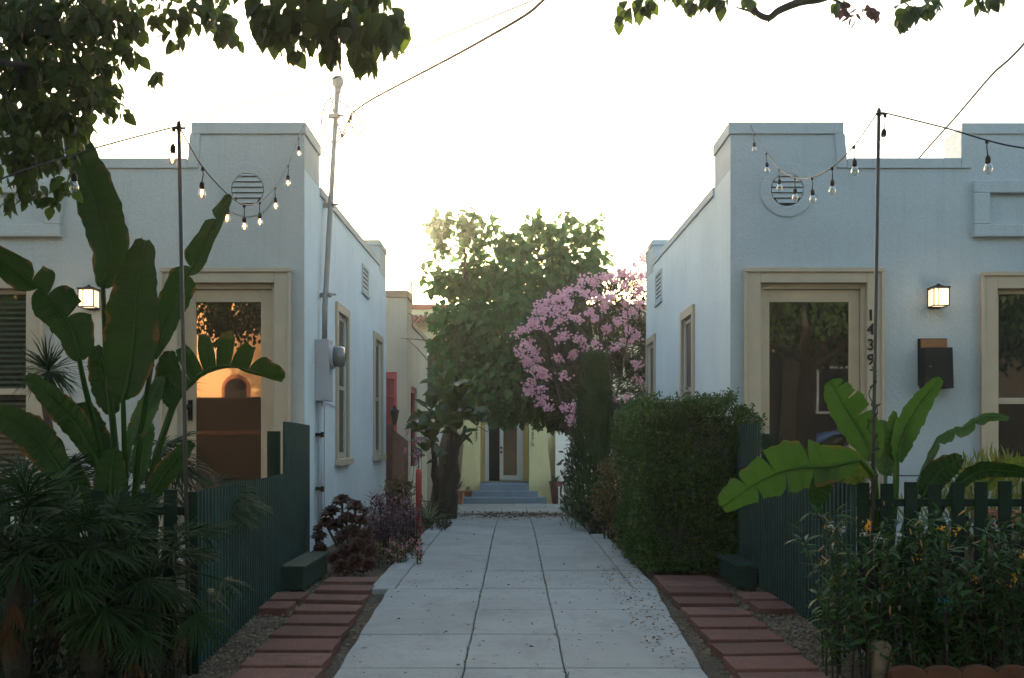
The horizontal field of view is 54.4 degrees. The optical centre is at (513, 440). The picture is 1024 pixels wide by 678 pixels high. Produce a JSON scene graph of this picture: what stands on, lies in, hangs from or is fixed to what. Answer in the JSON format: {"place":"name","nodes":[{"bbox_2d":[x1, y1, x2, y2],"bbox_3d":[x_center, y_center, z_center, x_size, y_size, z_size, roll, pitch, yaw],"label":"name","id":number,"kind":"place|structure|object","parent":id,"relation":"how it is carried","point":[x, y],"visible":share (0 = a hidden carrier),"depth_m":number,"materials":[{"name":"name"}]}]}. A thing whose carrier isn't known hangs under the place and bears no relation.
{"place":"outdoors","nodes":[
{"label":"outdoors","id":0,"kind":"place"},
{"bbox_2d":[0,0,1023,303],"label":"sky","id":1,"kind":"structure","parent":0,"point":[555,111],"materials":[{"name":"white"}]},
{"bbox_2d":[1,501,1023,677],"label":"ground","id":2,"kind":"structure","parent":0,"point":[709,670],"depth_m":5.89,"materials":[{"name":"soil"}]},
{"bbox_2d":[3,330,90,425],"bbox_3d":[-3.832,0.127,8.208,0.818,2.113,0.784,0,0,0],"label":"yucca","id":3,"kind":"object","parent":2,"relation":"on","point":[47,363],"visible":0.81,"depth_m":8.16,"materials":[{"name":"green plant"}]},
{"bbox_2d":[0,444,134,653],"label":"fan palm","id":4,"kind":"object","parent":2,"relation":"on","point":[76,458],"visible":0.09,"depth_m":5.41,"materials":[{"name":"green plant"}]},
{"bbox_2d":[0,456,149,677],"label":"fan palm","id":5,"kind":"object","parent":2,"relation":"on","point":[17,585],"visible":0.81,"depth_m":4.16,"materials":[{"name":"green plant"}]},
{"bbox_2d":[10,481,162,660],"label":"mixed undergrowth","id":6,"kind":"object","parent":2,"relation":"on","point":[39,647],"visible":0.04,"depth_m":5.23,"materials":[{"name":"green plant"}]},
{"bbox_2d":[0,629,188,677],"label":"ground weeds","id":7,"kind":"object","parent":2,"relation":"on","point":[169,665],"visible":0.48,"depth_m":4.39,"materials":[{"name":"green plant"}]},
{"bbox_2d":[0,546,189,677],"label":"mixed undergrowth","id":8,"kind":"object","parent":2,"relation":"on","point":[46,647],"visible":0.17,"depth_m":4.53,"materials":[{"name":"green plant"}]},
{"bbox_2d":[0,489,198,673],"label":"picket fence","id":9,"kind":"object","parent":2,"relation":"on","point":[173,509],"visible":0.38,"depth_m":4.83,"materials":[{"name":"green paint"}]},
{"bbox_2d":[0,475,206,677],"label":"fan palm","id":10,"kind":"object","parent":2,"relation":"on","point":[100,622],"visible":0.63,"depth_m":4.18,"materials":[{"name":"green plant"}]},
{"bbox_2d":[0,136,284,644],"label":"paddle leaf plant","id":11,"kind":"object","parent":2,"relation":"on","point":[140,319],"visible":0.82,"depth_m":5.40,"materials":[{"name":"green plant"}]},
{"bbox_2d":[45,500,256,677],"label":"fan palm","id":12,"kind":"object","parent":2,"relation":"on","point":[147,644],"visible":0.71,"depth_m":4.33,"materials":[{"name":"green plant"}]},
{"bbox_2d":[89,430,216,564],"bbox_3d":[-2.279,0.556,6.303,0.820,1.247,0.734,0,0,31],"label":"fan palm","id":13,"kind":"object","parent":2,"relation":"on","point":[192,471],"visible":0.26,"depth_m":6.25,"materials":[{"name":"green plant"}]},
{"bbox_2d":[175,121,191,675],"bbox_3d":[-1.588,-0.200,4.780,0.082,2.659,0.022,0,0,0],"label":"light pole","id":14,"kind":"object","parent":2,"relation":"on","point":[178,127],"visible":0.98,"depth_m":4.77,"materials":[{"name":"black metal"}]},
{"bbox_2d":[0,122,386,560],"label":"bungalow","id":15,"kind":"object","parent":2,"relation":"on","point":[259,286],"visible":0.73,"depth_m":9.60,"materials":[{"name":"blue paint"}]},
{"bbox_2d":[0,271,44,479],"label":"window","id":16,"kind":"structure","parent":15,"relation":"in","point":[17,317],"depth_m":9.68,"materials":[{"name":"beige paint"}]},
{"bbox_2d":[77,285,100,309],"bbox_3d":[-4.044,-1.366,9.488,0.164,0.225,0.183,0,0,0],"label":"wall lantern","id":17,"kind":"object","parent":15,"relation":"attached to","point":[89,296],"depth_m":9.41,"materials":[{"name":"white"}]},
{"bbox_2d":[0,125,304,227],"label":"string lights","id":18,"kind":"object","parent":15,"relation":"attached to","point":[74,177],"visible":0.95,"depth_m":4.77,"materials":[{"name":"plastic"}]},
{"bbox_2d":[185,290,271,491],"bbox_3d":[-2.762,-0.228,9.615,0.842,2.456,0.120,0,0,0],"label":"door","id":19,"kind":"structure","parent":15,"relation":"in","point":[232,407],"depth_m":9.65,"materials":[{"name":"beige paint"}]},
{"bbox_2d":[315,75,361,541],"bbox_3d":[-1.873,-1.397,10.625,0.448,5.055,1.150,0,0,0],"label":"electric mast","id":20,"kind":"object","parent":15,"relation":"attached to","point":[329,356],"visible":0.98,"depth_m":10.26,"materials":[{"name":"metal"}]},
{"bbox_2d":[1,0,533,165],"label":"overhead wire","id":21,"kind":"object","parent":20,"relation":"attached to","point":[315,83],"visible":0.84,"depth_m":7.69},
{"bbox_2d":[351,0,544,114],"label":"service cable","id":22,"kind":"object","parent":20,"relation":"attached to","point":[535,7],"visible":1,"depth_m":8.40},
{"bbox_2d":[335,301,353,465],"bbox_3d":[-2.012,-0.640,11.665,0.130,1.860,0.910,0,0,0],"label":"window","id":23,"kind":"structure","parent":15,"relation":"in","point":[339,308],"depth_m":11.85,"materials":[{"name":"beige paint"}]},
{"bbox_2d":[373,331,386,460],"bbox_3d":[-2.012,-0.640,14.720,0.130,1.860,1.000,0,0,0],"label":"window","id":24,"kind":"structure","parent":15,"relation":"in","point":[376,336],"depth_m":14.98,"materials":[{"name":"beige paint"}]},
{"bbox_2d":[128,470,278,539],"bbox_3d":[-1.893,0.683,5.947,0.914,0.993,0.936,0,0,-27],"label":"fan palm","id":25,"kind":"object","parent":2,"relation":"on","point":[249,503],"visible":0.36,"depth_m":5.85,"materials":[{"name":"green plant"}]},
{"bbox_2d":[0,0,411,220],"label":"street tree","id":26,"kind":"object","parent":2,"relation":"on","point":[34,72],"visible":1,"depth_m":4.79,"materials":[{"name":"green plant"}]},
{"bbox_2d":[195,422,309,664],"bbox_3d":[-1.779,0.491,7.203,0.136,1.278,4.582,0,0,-6],"label":"corrugated fence","id":27,"kind":"object","parent":2,"relation":"on","point":[256,559],"visible":0.76,"depth_m":6.67,"materials":[{"name":"green metal"}]},
{"bbox_2d":[255,601,295,615],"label":"paving brick","id":28,"kind":"object","parent":2,"relation":"on","point":[275,608],"visible":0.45,"depth_m":6.59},
{"bbox_2d":[229,668,322,677],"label":"paving brick","id":29,"kind":"object","parent":2,"relation":"on","point":[279,673],"visible":1,"depth_m":4.74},
{"bbox_2d":[239,653,332,672],"bbox_3d":[-1.150,1.149,5.050,0.405,0.083,0.285,0,0,2],"label":"paving brick","id":30,"kind":"object","parent":2,"relation":"on","point":[324,661],"visible":0.7,"depth_m":5.01,"materials":[{"name":"brick"}]},
{"bbox_2d":[269,592,307,605],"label":"paving brick","id":31,"kind":"object","parent":2,"relation":"on","point":[299,597],"visible":0.31,"depth_m":7.06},
{"bbox_2d":[255,638,340,656],"bbox_3d":[-1.168,1.149,5.420,0.405,0.083,0.285,0,1,1],"label":"paving brick","id":32,"kind":"object","parent":2,"relation":"on","point":[302,645],"visible":0.6,"depth_m":5.38,"materials":[{"name":"brick"}]},
{"bbox_2d":[281,551,329,589],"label":"step","id":33,"kind":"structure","parent":2,"relation":"on","point":[304,570],"depth_m":7.66,"materials":[{"name":"green paint"}]},
{"bbox_2d":[269,626,349,642],"bbox_3d":[-1.187,1.149,5.800,0.405,0.083,0.285,0,0,3],"label":"paving brick","id":34,"kind":"object","parent":2,"relation":"on","point":[311,632],"visible":0.51,"depth_m":5.76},
{"bbox_2d":[282,614,356,628],"bbox_3d":[-1.206,1.149,6.190,0.405,0.083,0.285,0,0,2],"label":"paving brick","id":35,"kind":"object","parent":2,"relation":"on","point":[350,621],"visible":0.51,"depth_m":6.12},
{"bbox_2d":[310,525,328,550],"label":"dark succulent","id":36,"kind":"object","parent":2,"relation":"on","point":[318,535],"visible":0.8,"depth_m":8.87,"materials":[{"name":"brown plant"}]},
{"bbox_2d":[294,604,362,616],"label":"paving brick","id":37,"kind":"object","parent":2,"relation":"on","point":[322,609],"visible":0.51,"depth_m":6.52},
{"bbox_2d":[305,594,368,606],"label":"paving brick","id":38,"kind":"object","parent":2,"relation":"on","point":[343,599],"visible":0.51,"depth_m":6.93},
{"bbox_2d":[315,585,373,595],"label":"paving brick","id":39,"kind":"object","parent":2,"relation":"on","point":[348,589],"visible":0.5,"depth_m":7.39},
{"bbox_2d":[316,494,379,574],"bbox_3d":[-1.422,0.814,8.654,0.522,0.668,0.980,0,0,-18],"label":"dark succulent","id":40,"kind":"object","parent":2,"relation":"on","point":[348,557],"visible":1,"depth_m":8.64,"materials":[{"name":"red plant"}]},
{"bbox_2d":[323,577,379,584],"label":"paving brick","id":41,"kind":"object","parent":2,"relation":"on","point":[351,581],"visible":0.48,"depth_m":7.86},
{"bbox_2d":[361,489,428,558],"bbox_3d":[-1.252,0.819,10.401,0.763,0.664,1.789,0,0,-9],"label":"purple perennial","id":42,"kind":"object","parent":2,"relation":"on","point":[382,523],"visible":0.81,"depth_m":10.04,"materials":[{"name":"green plant"}]},
{"bbox_2d":[365,527,424,567],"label":"perennial","id":43,"kind":"object","parent":2,"relation":"on","point":[396,555],"visible":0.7,"depth_m":9.21,"materials":[{"name":"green plant"}]},
{"bbox_2d":[386,425,407,516],"bbox_3d":[-2.152,0.565,17.236,0.395,1.630,2.473,0,0,0],"label":"wooden fence","id":44,"kind":"object","parent":2,"relation":"on","point":[396,445],"visible":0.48,"depth_m":16.32,"materials":[{"name":"brown wood"}]},
{"bbox_2d":[389,406,398,424],"bbox_3d":[-1.930,-0.405,16.030,0.180,0.310,0.156,0,0,0],"label":"gate lantern","id":45,"kind":"object","parent":44,"relation":"on","point":[394,412],"visible":1,"depth_m":15.99,"materials":[{"name":"black metal"}]},
{"bbox_2d":[381,473,415,525],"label":"shrub","id":46,"kind":"object","parent":2,"relation":"on","point":[397,488],"visible":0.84,"depth_m":12.79,"materials":[{"name":"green plant"}]},
{"bbox_2d":[386,290,427,511],"bbox_3d":[-5.195,-0.600,20.985,6.410,4.460,4.430,0,0,0],"label":"bungalow","id":47,"kind":"object","parent":2,"relation":"on","point":[406,367],"visible":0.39,"depth_m":18.89,"materials":[{"name":"beige paint"}]},
{"bbox_2d":[386,372,396,431],"bbox_3d":[-2.905,-0.430,18.860,1.390,1.720,0.060,0,0,0],"label":"window","id":48,"kind":"structure","parent":47,"relation":"in","point":[391,377],"depth_m":18.85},
{"bbox_2d":[411,387,414,465],"bbox_3d":[-2.085,-0.270,20.100,0.050,1.600,1.200,0,0,0],"label":"window","id":49,"kind":"structure","parent":47,"relation":"in","point":[412,389],"depth_m":20.60,"materials":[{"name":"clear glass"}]},
{"bbox_2d":[403,429,423,527],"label":"tall flower","id":50,"kind":"object","parent":2,"relation":"on","point":[418,454],"visible":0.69,"depth_m":13.85,"materials":[{"name":"purple plant"}]},
{"bbox_2d":[416,469,421,534],"bbox_3d":[-1.150,0.740,12.000,0.084,0.800,0.083,0,0,0],"label":"marker post","id":51,"kind":"object","parent":2,"relation":"on","point":[418,486],"visible":0.69,"depth_m":11.97,"materials":[{"name":"red paint"}]},
{"bbox_2d":[415,508,452,530],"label":"ground plants","id":52,"kind":"object","parent":2,"relation":"on","point":[444,524],"visible":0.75,"depth_m":12.88,"materials":[{"name":"green plant"}]},
{"bbox_2d":[415,498,454,520],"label":"striped agave","id":53,"kind":"object","parent":2,"relation":"on","point":[425,510],"visible":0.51,"depth_m":13.36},
{"bbox_2d":[405,360,491,518],"bbox_3d":[-1.031,-0.005,15.253,1.428,2.457,1.054,0,0,-40],"label":"leaf tree","id":54,"kind":"object","parent":2,"relation":"on","point":[453,401],"visible":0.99,"depth_m":15.10,"materials":[{"name":"green plant"}]},
{"bbox_2d":[408,509,570,519],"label":"leaf litter","id":55,"kind":"object","parent":2,"relation":"on","point":[504,514],"visible":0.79,"depth_m":16.63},
{"bbox_2d":[402,206,614,512],"bbox_3d":[-0.098,-1.432,18.312,3.927,5.784,3.383,0,0,0],"label":"leafy tree","id":56,"kind":"object","parent":2,"relation":"on","point":[479,346],"visible":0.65,"depth_m":17.90,"materials":[{"name":"green plant"}]},
{"bbox_2d":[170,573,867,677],"bbox_3d":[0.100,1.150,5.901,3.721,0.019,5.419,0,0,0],"label":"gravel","id":57,"kind":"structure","parent":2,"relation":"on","point":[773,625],"depth_m":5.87,"materials":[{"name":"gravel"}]},
{"bbox_2d":[409,278,645,503],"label":"courtyard house","id":58,"kind":"structure","parent":2,"relation":"on","point":[515,465],"depth_m":25.00,"materials":[{"name":"beige paint"}]},
{"bbox_2d":[427,353,445,409],"bbox_3d":[-1.950,-1.520,25.577,0.700,1.500,0.044,0,0,0],"label":"window","id":59,"kind":"structure","parent":58,"relation":"in","point":[428,357],"depth_m":25.56,"materials":[{"name":"white paint"}]},
{"bbox_2d":[464,486,472,496],"bbox_3d":[-1.110,1.220,23.922,0.305,0.304,0.282,0,0,0],"label":"planter","id":60,"kind":"object","parent":58,"relation":"on","point":[467,493],"visible":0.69,"depth_m":23.81,"materials":[{"name":"ceramic"}]},
{"bbox_2d":[489,425,499,480],"bbox_3d":[-0.506,0.063,25.725,0.278,1.970,0.010,0,0,0],"label":"doorway","id":61,"kind":"structure","parent":58,"relation":"in","point":[494,435],"depth_m":25.72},
{"bbox_2d":[500,423,519,479],"bbox_3d":[-0.106,0.063,25.585,0.523,1.930,0.070,0,0,0],"label":"door","id":62,"kind":"structure","parent":58,"relation":"in","point":[510,439],"depth_m":25.59,"materials":[{"name":"white paint"}]},
{"bbox_2d":[549,475,562,503],"bbox_3d":[1.008,1.170,23.994,0.425,0.720,0.342,0,0,0],"label":"planter","id":63,"kind":"object","parent":2,"relation":"on","point":[554,491],"visible":0.91,"depth_m":23.90,"materials":[{"name":"brown ceramic"}]},
{"bbox_2d":[558,469,569,503],"bbox_3d":[1.205,1.115,23.900,0.291,0.850,0.400,0,0,0],"label":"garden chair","id":64,"kind":"object","parent":2,"relation":"on","point":[563,470],"visible":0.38,"depth_m":24.06,"materials":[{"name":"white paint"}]},
{"bbox_2d":[554,437,587,516],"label":"dark shrub","id":65,"kind":"object","parent":2,"relation":"on","point":[562,473],"visible":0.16,"depth_m":16.96,"materials":[{"name":"green plant"}]},
{"bbox_2d":[509,252,645,514],"bbox_3d":[1.646,-0.906,17.133,3.450,4.590,2.076,0,0,0],"label":"flowering bush","id":66,"kind":"object","parent":2,"relation":"on","point":[632,366],"visible":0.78,"depth_m":16.74,"materials":[{"name":"pink plant"}]},
{"bbox_2d":[559,350,623,531],"bbox_3d":[1.022,0.008,12.618,0.956,2.345,0.966,0,0,0],"label":"conical shrub","id":67,"kind":"object","parent":2,"relation":"on","point":[595,400],"visible":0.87,"depth_m":12.43,"materials":[{"name":"green plant"}]},
{"bbox_2d":[570,497,629,534],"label":"shrub","id":68,"kind":"object","parent":2,"relation":"on","point":[587,516],"visible":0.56,"depth_m":12.17,"materials":[{"name":"green plant"}]},
{"bbox_2d":[588,457,624,542],"bbox_3d":[1.127,0.666,11.309,0.578,0.998,0.395,0,0,0],"label":"reddish shrub","id":69,"kind":"object","parent":2,"relation":"on","point":[606,506],"visible":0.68,"depth_m":11.28,"materials":[{"name":"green plant"}]},
{"bbox_2d":[654,575,715,585],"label":"paving brick","id":70,"kind":"object","parent":2,"relation":"on","point":[657,578],"visible":0.5,"depth_m":8.00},
{"bbox_2d":[607,387,768,573],"bbox_3d":[1.527,0.334,9.230,1.254,1.596,2.109,0,0,0],"label":"clipped hedge","id":71,"kind":"object","parent":2,"relation":"on","point":[675,461],"visible":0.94,"depth_m":8.43,"materials":[{"name":"green plant"}]},
{"bbox_2d":[658,581,723,590],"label":"paving brick","id":72,"kind":"object","parent":2,"relation":"on","point":[661,584],"visible":0.5,"depth_m":7.70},
{"bbox_2d":[663,586,731,599],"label":"paving brick","id":73,"kind":"object","parent":2,"relation":"on","point":[671,591],"visible":0.58,"depth_m":7.29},
{"bbox_2d":[671,596,738,610],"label":"paving brick","id":74,"kind":"object","parent":2,"relation":"on","point":[678,602],"visible":0.53,"depth_m":6.83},
{"bbox_2d":[681,607,752,622],"bbox_3d":[1.314,1.149,6.480,0.410,0.083,0.285,0,0,-1],"label":"paving brick","id":75,"kind":"object","parent":2,"relation":"on","point":[697,612],"visible":0.53,"depth_m":6.40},
{"bbox_2d":[690,617,766,634],"bbox_3d":[1.305,1.149,6.080,0.410,0.083,0.285,0,1,-2],"label":"paving brick","id":76,"kind":"object","parent":2,"relation":"on","point":[699,624],"visible":0.52,"depth_m":6.02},
{"bbox_2d":[717,554,758,587],"bbox_3d":[1.788,1.042,7.976,0.176,0.175,0.768,0,0,0],"label":"storage box","id":77,"kind":"object","parent":2,"relation":"on","point":[737,570],"visible":1,"depth_m":7.72,"materials":[{"name":"green paint"}]},
{"bbox_2d":[700,629,783,647],"bbox_3d":[1.296,1.149,5.690,0.410,0.083,0.285,0,0,-2],"label":"paving brick","id":78,"kind":"object","parent":2,"relation":"on","point":[735,635],"visible":0.51,"depth_m":5.65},
{"bbox_2d":[711,642,800,661],"bbox_3d":[1.287,1.149,5.320,0.410,0.083,0.285,-1,0,-3],"label":"paving brick","id":79,"kind":"object","parent":2,"relation":"on","point":[721,650],"visible":0.53,"depth_m":5.28,"materials":[{"name":"brick"}]},
{"bbox_2d":[736,592,778,604],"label":"paving brick","id":80,"kind":"object","parent":2,"relation":"on","point":[744,598],"visible":0.53,"depth_m":7.06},
{"bbox_2d":[723,655,818,677],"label":"paving brick","id":81,"kind":"object","parent":2,"relation":"on","point":[733,665],"visible":0.81,"depth_m":4.93,"materials":[{"name":"brick"}]},
{"bbox_2d":[749,601,795,615],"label":"paving brick","id":82,"kind":"object","parent":2,"relation":"on","point":[780,608],"visible":0.66,"depth_m":6.60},
{"bbox_2d":[736,671,828,677],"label":"paving brick","id":83,"kind":"object","parent":2,"relation":"on","point":[817,674],"visible":1,"depth_m":4.70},
{"bbox_2d":[731,423,855,649],"bbox_3d":[1.921,0.496,7.429,0.132,1.268,4.140,0,0,1],"label":"corrugated fence","id":84,"kind":"object","parent":2,"relation":"on","point":[766,532],"visible":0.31,"depth_m":6.74,"materials":[{"name":"green metal"}]},
{"bbox_2d":[614,0,1004,35],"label":"street tree","id":85,"kind":"object","parent":2,"relation":"on","point":[907,16],"visible":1,"depth_m":4.59,"materials":[{"name":"green plant"}]},
{"bbox_2d":[645,122,1023,558],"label":"bungalow","id":86,"kind":"object","parent":2,"relation":"on","point":[759,287],"visible":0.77,"depth_m":9.58,"materials":[{"name":"blue paint"}]},
{"bbox_2d":[646,333,655,416],"bbox_3d":[2.098,-0.680,15.075,0.090,1.780,0.930,0,0,0],"label":"window","id":87,"kind":"structure","parent":86,"relation":"in","point":[652,339],"depth_m":15.22,"materials":[{"name":"beige paint"}]},
{"bbox_2d":[680,304,694,400],"bbox_3d":[2.098,-0.680,11.900,0.090,1.780,0.880,0,0,0],"label":"window","id":88,"kind":"structure","parent":86,"relation":"in","point":[690,311],"depth_m":12.01,"materials":[{"name":"beige paint"}]},
{"bbox_2d":[763,290,858,543],"bbox_3d":[2.873,-0.228,9.653,0.932,2.456,0.045,0,0,0],"label":"door","id":89,"kind":"structure","parent":86,"relation":"in","point":[811,337],"depth_m":9.65,"materials":[{"name":"beige paint"}]},
{"bbox_2d":[918,338,953,388],"bbox_3d":[4.024,-0.736,9.498,0.283,0.485,0.161,0,0,0],"label":"mailbox","id":90,"kind":"object","parent":86,"relation":"attached to","point":[935,357],"visible":0.95,"depth_m":9.44,"materials":[{"name":"black metal"}]},
{"bbox_2d":[927,283,950,308],"bbox_3d":[4.040,-1.379,9.488,0.164,0.225,0.183,0,0,0],"label":"wall lantern","id":91,"kind":"object","parent":86,"relation":"attached to","point":[938,295],"depth_m":9.41,"materials":[{"name":"white"}]},
{"bbox_2d":[918,43,1023,157],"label":"service cable","id":92,"kind":"object","parent":86,"relation":"attached to","point":[983,84],"visible":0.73,"depth_m":9.89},
{"bbox_2d":[976,271,1023,481],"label":"window","id":93,"kind":"structure","parent":86,"relation":"in","point":[1001,311],"depth_m":9.61,"materials":[{"name":"beige paint"}]},
{"bbox_2d":[717,377,1023,637],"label":"paddle leaf plant","id":94,"kind":"object","parent":2,"relation":"on","point":[823,471],"visible":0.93,"depth_m":5.56,"materials":[{"name":"green plant"}]},
{"bbox_2d":[869,108,884,606],"bbox_3d":[1.925,-0.316,5.280,0.091,2.892,0.022,0,0,0],"label":"light pole","id":95,"kind":"object","parent":2,"relation":"on","point":[878,113],"visible":0.9,"depth_m":5.27,"materials":[{"name":"black metal"}]},
{"bbox_2d":[866,366,880,510],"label":"climbing vine","id":96,"kind":"object","parent":95,"relation":"attached to","point":[876,448],"visible":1,"depth_m":5.28,"materials":[{"name":"green plant"}]},
{"bbox_2d":[751,112,1023,203],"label":"string lights","id":97,"kind":"object","parent":95,"relation":"hanging from","point":[884,133],"visible":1,"depth_m":5.58,"materials":[{"name":"metal"}]},
{"bbox_2d":[784,489,1023,677],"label":"weedy shrub","id":98,"kind":"object","parent":2,"relation":"on","point":[980,622],"visible":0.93,"depth_m":4.88,"materials":[{"name":"green plant"}]},
{"bbox_2d":[888,665,961,677],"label":"edging brick","id":99,"kind":"object","parent":2,"relation":"on","point":[912,671],"visible":1,"depth_m":4.62,"materials":[{"name":"brick"}]},
{"bbox_2d":[856,481,1023,650],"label":"picket fence","id":100,"kind":"object","parent":2,"relation":"on","point":[980,502],"visible":0.42,"depth_m":5.32,"materials":[{"name":"green paint"}]},
{"bbox_2d":[856,443,1023,571],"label":"feathery bush","id":101,"kind":"object","parent":2,"relation":"on","point":[969,490],"visible":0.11,"depth_m":7.13,"materials":[{"name":"green plant"}]},
{"bbox_2d":[857,620,1023,677],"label":"ground weeds","id":102,"kind":"object","parent":2,"relation":"on","point":[917,661],"visible":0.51,"depth_m":4.78,"materials":[{"name":"green plant"}]},
{"bbox_2d":[900,508,1020,624],"bbox_3d":[2.708,0.779,6.002,0.886,0.774,0.410,0,0,0],"label":"shrub","id":103,"kind":"object","parent":2,"relation":"on","point":[971,521],"visible":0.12,"depth_m":5.97,"materials":[{"name":"green plant"}]},
{"bbox_2d":[959,664,1023,677],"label":"edging brick","id":104,"kind":"object","parent":2,"relation":"on","point":[984,671],"visible":0.97,"depth_m":4.63,"materials":[{"name":"brick"}]},
{"bbox_2d":[333,504,707,677],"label":"path","id":105,"kind":"structure","parent":0,"point":[510,551],"depth_m":6.48,"materials":[{"name":"concrete"}]},
{"bbox_2d":[457,477,465,503],"bbox_3d":[-1.362,1.146,23.206,0.694,0.673,0.773,0,0,0],"label":"planter","id":106,"kind":"object","parent":105,"relation":"on","point":[460,496],"visible":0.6,"depth_m":23.08,"materials":[{"name":"ceramic"}]},
{"bbox_2d":[170,515,863,677],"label":"fallen leaves","id":107,"kind":"object","parent":105,"relation":"on","point":[785,629],"visible":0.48,"depth_m":6.05,"materials":[{"name":"plant"}]},
{"bbox_2d":[344,519,722,677],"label":"weeds","id":108,"kind":"object","parent":105,"relation":"on","point":[554,626],"visible":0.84,"depth_m":6.01,"materials":[{"name":"green plant"}]},
{"bbox_2d":[867,640,892,677],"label":"post","id":109,"kind":"object","parent":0,"point":[879,665],"visible":0.66,"depth_m":4.79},
{"bbox_2d":[964,547,1020,617],"bbox_3d":[3.097,0.911,6.425,0.400,0.437,0.350,0,0,0],"label":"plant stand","id":110,"kind":"object","parent":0,"point":[971,556],"depth_m":6.29,"materials":[{"name":"brown wood"}]},
{"bbox_2d":[973,509,1018,548],"bbox_3d":[3.097,0.571,6.400,0.265,0.240,0.265,0,0,0],"label":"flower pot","id":111,"kind":"object","parent":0,"point":[993,511],"visible":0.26,"depth_m":6.31,"materials":[{"name":"ceramic"}]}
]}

